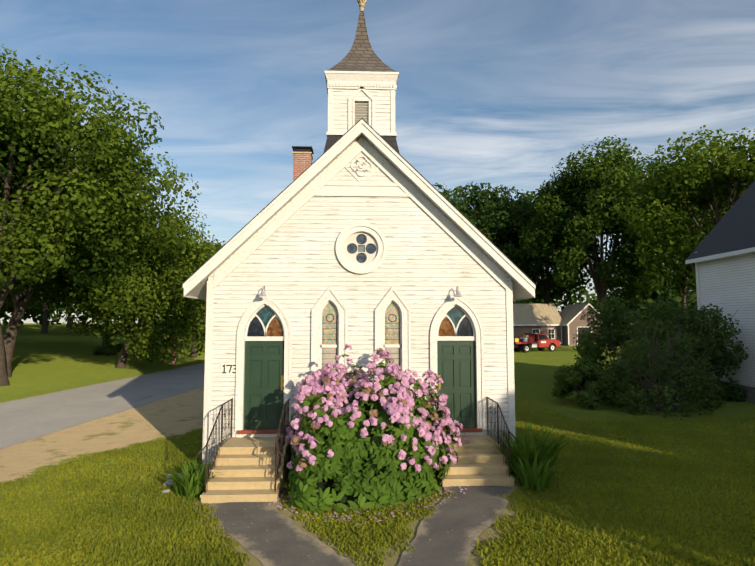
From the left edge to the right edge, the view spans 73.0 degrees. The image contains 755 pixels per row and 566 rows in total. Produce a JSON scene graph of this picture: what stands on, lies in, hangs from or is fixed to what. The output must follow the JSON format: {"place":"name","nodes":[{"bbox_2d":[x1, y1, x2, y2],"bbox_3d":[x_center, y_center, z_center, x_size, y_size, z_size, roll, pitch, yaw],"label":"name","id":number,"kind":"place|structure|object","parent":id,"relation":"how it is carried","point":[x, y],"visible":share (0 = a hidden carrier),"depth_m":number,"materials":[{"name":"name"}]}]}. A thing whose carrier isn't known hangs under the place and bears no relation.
{"place":"outdoors","nodes":[
{"label":"outdoors","id":0,"kind":"place"},
{"bbox_2d":[0,363,204,448],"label":"road","id":1,"kind":"structure","parent":0,"point":[22,420],"depth_m":21.39,"materials":[{"name":"grey asphalt"}]},
{"bbox_2d":[0,323,754,565],"bbox_3d":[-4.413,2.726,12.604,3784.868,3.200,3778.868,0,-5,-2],"label":"ground","id":2,"kind":"structure","parent":0,"point":[57,358],"depth_m":14.51,"materials":[{"name":"green plant"}]},
{"bbox_2d":[4,282,96,333],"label":"tree","id":3,"kind":"object","parent":2,"relation":"on","point":[44,330],"depth_m":65.08,"materials":[{"name":"plant"}]},
{"bbox_2d":[31,294,73,327],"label":"tree","id":4,"kind":"object","parent":2,"relation":"on","point":[68,324],"depth_m":84.49,"materials":[{"name":"plant"}]},
{"bbox_2d":[0,109,136,376],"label":"tree","id":5,"kind":"object","parent":2,"relation":"on","point":[13,192],"depth_m":29.39,"materials":[{"name":"green plant"}]},
{"bbox_2d":[0,44,201,385],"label":"tree","id":6,"kind":"object","parent":2,"relation":"on","point":[113,155],"depth_m":25.95,"materials":[{"name":"green plant"}]},
{"bbox_2d":[93,338,123,355],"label":"lawn shrub","id":7,"kind":"object","parent":2,"relation":"on","point":[116,348],"depth_m":43.49,"materials":[{"name":"green plant"}]},
{"bbox_2d":[56,211,178,347],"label":"tree","id":8,"kind":"object","parent":2,"relation":"on","point":[106,337],"depth_m":50.46,"materials":[{"name":"plant"}]},
{"bbox_2d":[49,206,223,368],"bbox_3d":[-16.113,0.322,36.885,12.554,11.947,13.439,0,-5,-2],"label":"tree","id":9,"kind":"object","parent":2,"relation":"on","point":[187,317],"depth_m":33.91,"materials":[{"name":"green plant"}]},
{"bbox_2d":[161,472,183,493],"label":"rocks","id":10,"kind":"object","parent":2,"relation":"on","point":[167,483],"visible":0.19,"depth_m":10.45,"materials":[{"name":"stone"}]},
{"bbox_2d":[129,240,216,357],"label":"tree","id":11,"kind":"object","parent":2,"relation":"on","point":[171,305],"depth_m":47.61,"materials":[{"name":"green plant"}]},
{"bbox_2d":[165,252,189,366],"bbox_3d":[-15.649,1.837,39.545,2.200,9.800,0.540,0,-5,-2],"label":"utility pole","id":12,"kind":"object","parent":2,"relation":"on","point":[173,362],"visible":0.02,"depth_m":39.11,"materials":[{"name":"brown wood"}]},
{"bbox_2d":[162,462,221,498],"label":"stair plants","id":13,"kind":"object","parent":2,"relation":"on","point":[188,485],"visible":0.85,"depth_m":9.83,"materials":[{"name":"green plant"}]},
{"bbox_2d":[178,458,213,477],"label":"stair plants","id":14,"kind":"object","parent":2,"relation":"on","point":[191,470],"visible":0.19,"depth_m":10.84,"materials":[{"name":"green plant"}]},
{"bbox_2d":[200,437,291,502],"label":"stairs","id":15,"kind":"structure","parent":2,"relation":"on","point":[246,469],"depth_m":10.07,"materials":[{"name":"beige concrete"}]},
{"bbox_2d":[195,398,289,492],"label":"stair railings","id":16,"kind":"object","parent":15,"relation":"on","point":[278,453],"visible":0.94,"depth_m":10.34,"materials":[{"name":"black metal"}]},
{"bbox_2d":[208,502,362,565],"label":"path","id":17,"kind":"structure","parent":2,"relation":"on","point":[265,533],"depth_m":7.92,"materials":[{"name":"concrete"}]},
{"bbox_2d":[0,269,696,326],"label":"tree belt","id":18,"kind":"object","parent":2,"relation":"on","point":[37,314],"visible":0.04,"depth_m":122.96,"materials":[{"name":"green plant"}]},
{"bbox_2d":[182,0,535,469],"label":"church","id":19,"kind":"structure","parent":2,"relation":"on","point":[362,237],"depth_m":11.95,"materials":[{"name":"white paint"}]},
{"bbox_2d":[269,486,467,524],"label":"fallen petals","id":20,"kind":"object","parent":2,"relation":"on","point":[378,520],"visible":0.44,"depth_m":8.93,"materials":[{"name":"plant"}]},
{"bbox_2d":[0,396,754,565],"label":"lawn","id":21,"kind":"structure","parent":2,"relation":"on","point":[686,560],"depth_m":8.68,"materials":[{"name":"green plant"}]},
{"bbox_2d":[285,344,469,514],"bbox_3d":[0.009,2.809,10.347,4.114,3.125,2.868,0,-5,-2],"label":"rhododendron","id":22,"kind":"object","parent":2,"relation":"on","point":[340,442],"depth_m":9.36,"materials":[{"name":"plant"}]},
{"bbox_2d":[433,183,472,220],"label":"tree","id":23,"kind":"object","parent":2,"relation":"on","point":[447,195],"visible":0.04,"depth_m":82.47,"materials":[{"name":"green plant"}]},
{"bbox_2d":[435,435,514,487],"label":"stairs","id":24,"kind":"structure","parent":2,"relation":"on","point":[477,464],"depth_m":10.32,"materials":[{"name":"beige concrete"}]},
{"bbox_2d":[432,397,518,477],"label":"stair railings","id":25,"kind":"object","parent":2,"relation":"on","point":[498,410],"visible":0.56,"depth_m":10.75,"materials":[{"name":"black metal"}]},
{"bbox_2d":[451,181,499,241],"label":"tree","id":26,"kind":"object","parent":2,"relation":"on","point":[474,191],"depth_m":86.73,"materials":[{"name":"green plant"}]},
{"bbox_2d":[463,213,502,245],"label":"tree","id":27,"kind":"object","parent":2,"relation":"on","point":[470,219],"visible":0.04,"depth_m":76.21,"materials":[{"name":"green plant"}]},
{"bbox_2d":[470,185,550,303],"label":"tree","id":28,"kind":"object","parent":2,"relation":"on","point":[519,198],"depth_m":85.57,"materials":[{"name":"green plant"}]},
{"bbox_2d":[475,200,556,294],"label":"tree","id":29,"kind":"object","parent":2,"relation":"on","point":[506,220],"depth_m":76.24,"materials":[{"name":"green plant"}]},
{"bbox_2d":[483,420,576,475],"bbox_3d":[3.226,3.525,10.946,2.066,1.047,2.078,0,-5,-2],"label":"daylily","id":30,"kind":"object","parent":2,"relation":"on","point":[528,447],"visible":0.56,"depth_m":10.67,"materials":[{"name":"green plant"}]},
{"bbox_2d":[505,450,563,491],"bbox_3d":[3.054,3.654,9.963,1.210,0.636,1.186,4,-6,-41],"label":"daylily","id":31,"kind":"object","parent":2,"relation":"on","point":[533,478],"visible":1,"depth_m":9.78,"materials":[{"name":"green plant"}]},
{"bbox_2d":[513,304,562,344],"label":"house","id":32,"kind":"structure","parent":2,"relation":"on","point":[546,319],"depth_m":67.86,"materials":[{"name":"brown wood"}]},
{"bbox_2d":[514,333,561,351],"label":"flatbed truck","id":33,"kind":"object","parent":2,"relation":"on","point":[527,341],"visible":1,"depth_m":54.53,"materials":[{"name":"red paint"}]},
{"bbox_2d":[498,200,591,306],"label":"tree","id":34,"kind":"object","parent":2,"relation":"on","point":[553,293],"depth_m":77.26,"materials":[{"name":"green plant"}]},
{"bbox_2d":[518,186,599,302],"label":"tree","id":35,"kind":"object","parent":2,"relation":"on","point":[575,289],"depth_m":87.01,"materials":[{"name":"green plant"}]},
{"bbox_2d":[559,303,611,345],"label":"house","id":36,"kind":"structure","parent":2,"relation":"on","point":[573,319],"depth_m":66.39,"materials":[{"name":"brown wood"}]},
{"bbox_2d":[551,355,632,409],"bbox_3d":[8.193,3.798,20.023,2.958,1.969,3.136,0,-5,-2],"label":"shrub","id":37,"kind":"object","parent":2,"relation":"on","point":[568,378],"depth_m":19.53,"materials":[{"name":"green plant"}]},
{"bbox_2d":[553,194,641,293],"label":"tree","id":38,"kind":"object","parent":2,"relation":"on","point":[584,279],"depth_m":81.67,"materials":[{"name":"green plant"}]},
{"bbox_2d":[515,135,693,312],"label":"tree","id":39,"kind":"object","parent":2,"relation":"on","point":[613,171],"depth_m":66.01,"materials":[{"name":"green plant"}]},
{"bbox_2d":[571,295,672,389],"bbox_3d":[11.588,2.953,23.800,5.060,4.792,4.786,0,-5,-2],"label":"shrub","id":40,"kind":"object","parent":2,"relation":"on","point":[592,345],"depth_m":23.45,"materials":[{"name":"green plant"}]},
{"bbox_2d":[599,322,719,419],"bbox_3d":[10.229,3.116,18.638,4.029,3.430,3.785,0,-5,-2],"label":"shrub","id":41,"kind":"object","parent":2,"relation":"on","point":[697,384],"depth_m":18.21,"materials":[{"name":"green plant"}]},
{"bbox_2d":[619,167,703,339],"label":"tree","id":42,"kind":"object","parent":2,"relation":"on","point":[673,292],"depth_m":73.40,"materials":[{"name":"green plant"}]},
{"bbox_2d":[608,282,748,407],"bbox_3d":[12.576,2.505,21.253,5.117,5.208,4.998,0,-5,-2],"label":"shrub","id":43,"kind":"object","parent":2,"relation":"on","point":[706,340],"depth_m":20.47,"materials":[{"name":"green plant"}]},
{"bbox_2d":[617,179,749,294],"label":"tree","id":44,"kind":"object","parent":2,"relation":"on","point":[682,284],"depth_m":62.41,"materials":[{"name":"green plant"}]},
{"bbox_2d":[617,125,754,291],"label":"tree","id":45,"kind":"object","parent":2,"relation":"on","point":[681,177],"depth_m":42.62,"materials":[{"name":"green plant"}]},
{"bbox_2d":[685,181,754,403],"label":"neighbour house","id":46,"kind":"structure","parent":2,"relation":"on","point":[722,256],"depth_m":21.59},
{"bbox_2d":[0,0,754,323],"label":"sky","id":47,"kind":"structure","parent":0,"point":[496,93],"materials":[{"name":"blue"}]},
{"bbox_2d":[397,486,513,565],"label":"path","id":48,"kind":"structure","parent":0,"point":[451,531],"depth_m":8.04,"materials":[{"name":"concrete"}]},
{"bbox_2d":[498,244,526,273],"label":"tree","id":49,"kind":"object","parent":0,"point":[505,249],"depth_m":74.41,"materials":[{"name":"green plant"}]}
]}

